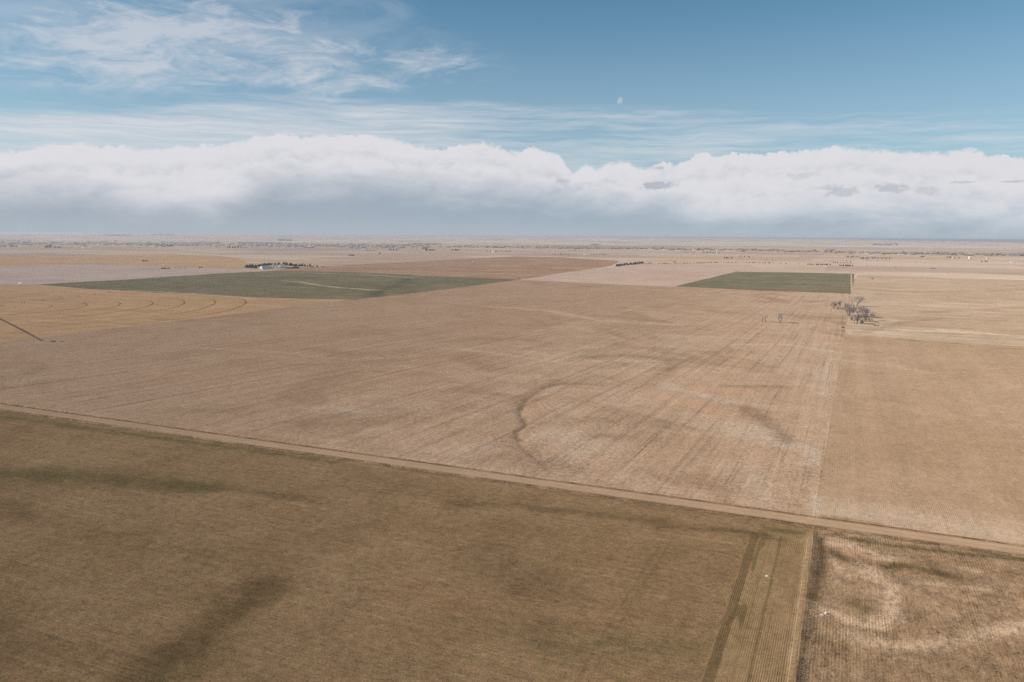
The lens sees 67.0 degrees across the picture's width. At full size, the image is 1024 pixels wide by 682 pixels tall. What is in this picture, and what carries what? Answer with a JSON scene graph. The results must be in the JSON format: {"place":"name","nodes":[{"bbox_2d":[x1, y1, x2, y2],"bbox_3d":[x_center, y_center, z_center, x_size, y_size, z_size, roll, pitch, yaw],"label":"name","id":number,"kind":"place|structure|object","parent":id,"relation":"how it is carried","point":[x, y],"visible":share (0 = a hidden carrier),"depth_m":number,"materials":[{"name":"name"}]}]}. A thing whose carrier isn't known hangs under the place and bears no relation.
{"place":"outdoors","nodes":[
{"label":"outdoors","id":0,"kind":"place"},
{"bbox_2d":[0,318,43,340],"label":"farm track","id":1,"kind":"structure","parent":0,"point":[30,334],"depth_m":909.60,"materials":[{"name":"beige soil"}]},
{"bbox_2d":[0,263,82,266],"bbox_3d":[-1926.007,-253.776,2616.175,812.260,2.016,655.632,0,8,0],"label":"tan field","id":2,"kind":"structure","parent":0,"point":[19,264],"depth_m":2799.69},
{"bbox_2d":[0,254,248,268],"bbox_3d":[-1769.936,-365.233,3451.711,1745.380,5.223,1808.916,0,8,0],"label":"tan field","id":3,"kind":"structure","parent":0,"point":[221,262],"depth_m":3240.99,"materials":[{"name":"beige plant"}]},
{"bbox_2d":[0,264,249,283],"bbox_3d":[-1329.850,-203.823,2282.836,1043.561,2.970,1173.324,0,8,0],"label":"grey field","id":4,"kind":"structure","parent":0,"point":[46,274],"depth_m":2264.04,"materials":[{"name":"beige soil"}]},
{"bbox_2d":[0,285,345,341],"bbox_3d":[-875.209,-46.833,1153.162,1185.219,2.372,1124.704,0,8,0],"label":"pivot field","id":5,"kind":"structure","parent":0,"point":[85,311],"depth_m":1201.75,"materials":[{"name":"beige plant"}]},
{"bbox_2d":[0,289,124,305],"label":"pivot irrigation machine","id":6,"kind":"object","parent":5,"relation":"on","point":[54,297],"visible":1,"depth_m":1336.98,"materials":[{"name":"metal"}]},
{"bbox_2d":[260,266,270,268],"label":"arched barn","id":7,"kind":"structure","parent":0,"point":[264,267],"depth_m":2576.78,"materials":[{"name":"metal"}]},
{"bbox_2d":[39,271,515,299],"bbox_3d":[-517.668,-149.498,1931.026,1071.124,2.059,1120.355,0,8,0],"label":"winter wheat field","id":8,"kind":"structure","parent":0,"point":[313,285],"depth_m":1797.13,"materials":[{"name":"green plant"}]},
{"bbox_2d":[0,411,813,681],"bbox_3d":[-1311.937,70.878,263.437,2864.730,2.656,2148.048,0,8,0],"label":"olive field","id":9,"kind":"structure","parent":0,"point":[127,555],"depth_m":266.94,"materials":[{"name":"brown plant"}]},
{"bbox_2d":[700,532,807,681],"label":"drilled strip","id":10,"kind":"object","parent":9,"relation":"on","point":[753,641],"visible":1,"depth_m":236.95,"materials":[{"name":"beige plant"}]},
{"bbox_2d":[0,280,850,515],"bbox_3d":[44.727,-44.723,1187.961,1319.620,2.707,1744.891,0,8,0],"label":"stubble field","id":11,"kind":"structure","parent":0,"point":[726,396],"depth_m":619.53,"materials":[{"name":"beige plant"}]},
{"bbox_2d":[510,385,557,465],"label":"ditch weeds","id":12,"kind":"object","parent":11,"relation":"on","point":[523,429],"visible":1,"depth_m":450.90,"materials":[{"name":"brown plant"}]},
{"bbox_2d":[775,311,783,322],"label":"cottonwood tree","id":13,"kind":"object","parent":11,"relation":"on","point":[780,314],"visible":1,"depth_m":1056.65,"materials":[{"name":"brown plant"}]},
{"bbox_2d":[276,256,618,279],"bbox_3d":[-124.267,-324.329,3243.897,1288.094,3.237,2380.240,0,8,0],"label":"brown field","id":14,"kind":"structure","parent":0,"point":[517,267],"depth_m":2820.52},
{"bbox_2d":[0,234,1023,556],"bbox_3d":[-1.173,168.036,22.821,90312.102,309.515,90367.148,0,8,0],"label":"ground","id":15,"kind":"structure","parent":0,"point":[982,266],"depth_m":5750.20,"materials":[{"name":"beige soil"}]},
{"bbox_2d":[0,234,1023,255],"bbox_3d":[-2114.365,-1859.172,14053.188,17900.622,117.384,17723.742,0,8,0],"label":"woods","id":16,"kind":"object","parent":15,"relation":"on","point":[202,243],"visible":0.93,"depth_m":7623.85,"materials":[{"name":"beige plant"}]},
{"bbox_2d":[628,260,855,265],"bbox_3d":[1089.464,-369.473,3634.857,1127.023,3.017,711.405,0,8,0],"label":"straw field","id":17,"kind":"structure","parent":15,"relation":"on","point":[739,262],"depth_m":3598.53,"materials":[{"name":"beige plant"}]},
{"bbox_2d":[0,404,1023,554],"bbox_3d":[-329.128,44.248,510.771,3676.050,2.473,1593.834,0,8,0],"label":"dirt road","id":18,"kind":"structure","parent":0,"point":[986,545],"depth_m":355.64,"materials":[{"name":"brown soil"}]},
{"bbox_2d":[0,403,1023,558],"bbox_3d":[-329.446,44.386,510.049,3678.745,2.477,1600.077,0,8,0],"label":"road verge","id":19,"kind":"structure","parent":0,"point":[660,504],"depth_m":355.00,"materials":[{"name":"brown plant"}]},
{"bbox_2d":[18,406,1017,554],"bbox_3d":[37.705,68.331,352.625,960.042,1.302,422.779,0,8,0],"label":"verge weeds","id":20,"kind":"object","parent":19,"relation":"on","point":[558,481],"visible":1,"depth_m":348.22,"materials":[{"name":"brown plant"}]},
{"bbox_2d":[521,264,768,285],"bbox_3d":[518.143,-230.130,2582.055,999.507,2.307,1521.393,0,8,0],"label":"pale field","id":21,"kind":"structure","parent":0,"point":[661,274],"depth_m":2398.09,"materials":[{"name":"beige plant"}]},
{"bbox_2d":[678,272,853,293],"bbox_3d":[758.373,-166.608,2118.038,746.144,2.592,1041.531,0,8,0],"label":"winter wheat field","id":22,"kind":"structure","parent":0,"point":[806,282],"depth_m":2003.74,"materials":[{"name":"green plant"}]},
{"bbox_2d":[850,249,852,297],"bbox_3d":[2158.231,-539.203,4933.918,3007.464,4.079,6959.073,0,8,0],"label":"section road","id":23,"kind":"structure","parent":0,"point":[851,277],"depth_m":2341.69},
{"bbox_2d":[794,528,1023,681],"bbox_3d":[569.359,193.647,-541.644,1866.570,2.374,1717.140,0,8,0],"label":"corner field","id":24,"kind":"structure","parent":0,"point":[900,611],"depth_m":239.10,"materials":[{"name":"brown plant"}]},
{"bbox_2d":[801,536,823,681],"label":"ridge weeds","id":25,"kind":"object","parent":24,"relation":"on","point":[811,633],"visible":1,"depth_m":235.62,"materials":[{"name":"brown plant"}]},
{"bbox_2d":[815,334,1023,544],"bbox_3d":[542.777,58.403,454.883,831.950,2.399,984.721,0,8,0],"label":"row field","id":26,"kind":"structure","parent":0,"point":[926,435],"depth_m":449.23,"materials":[{"name":"beige plant"}]},
{"bbox_2d":[845,275,1023,346],"bbox_3d":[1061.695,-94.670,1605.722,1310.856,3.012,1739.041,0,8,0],"label":"prairie","id":27,"kind":"structure","parent":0,"point":[981,311],"depth_m":1282.24,"materials":[{"name":"beige plant"}]},
{"bbox_2d":[842,305,856,315],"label":"cottonwood tree","id":28,"kind":"object","parent":27,"relation":"on","point":[850,308],"visible":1,"depth_m":1144.63,"materials":[{"name":"brown plant"}]},
{"bbox_2d":[851,312,863,323],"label":"cottonwood tree","id":29,"kind":"object","parent":27,"relation":"on","point":[856,315],"visible":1,"depth_m":1052.00,"materials":[{"name":"brown plant"}]},
{"bbox_2d":[849,295,866,306],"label":"cottonwood tree","id":30,"kind":"object","parent":27,"relation":"on","point":[860,298],"visible":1,"depth_m":1309.88,"materials":[{"name":"brown plant"}]},
{"bbox_2d":[856,305,866,312],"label":"cottonwood tree","id":31,"kind":"object","parent":27,"relation":"on","point":[861,307],"visible":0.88,"depth_m":1157.17,"materials":[{"name":"brown plant"}]},
{"bbox_2d":[861,312,869,320],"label":"cottonwood tree","id":32,"kind":"object","parent":27,"relation":"on","point":[865,315],"visible":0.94,"depth_m":1079.66,"materials":[{"name":"brown plant"}]},
{"bbox_2d":[861,308,870,316],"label":"cottonwood tree","id":33,"kind":"object","parent":27,"relation":"on","point":[866,310],"visible":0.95,"depth_m":1133.97,"materials":[{"name":"brown plant"}]}
]}

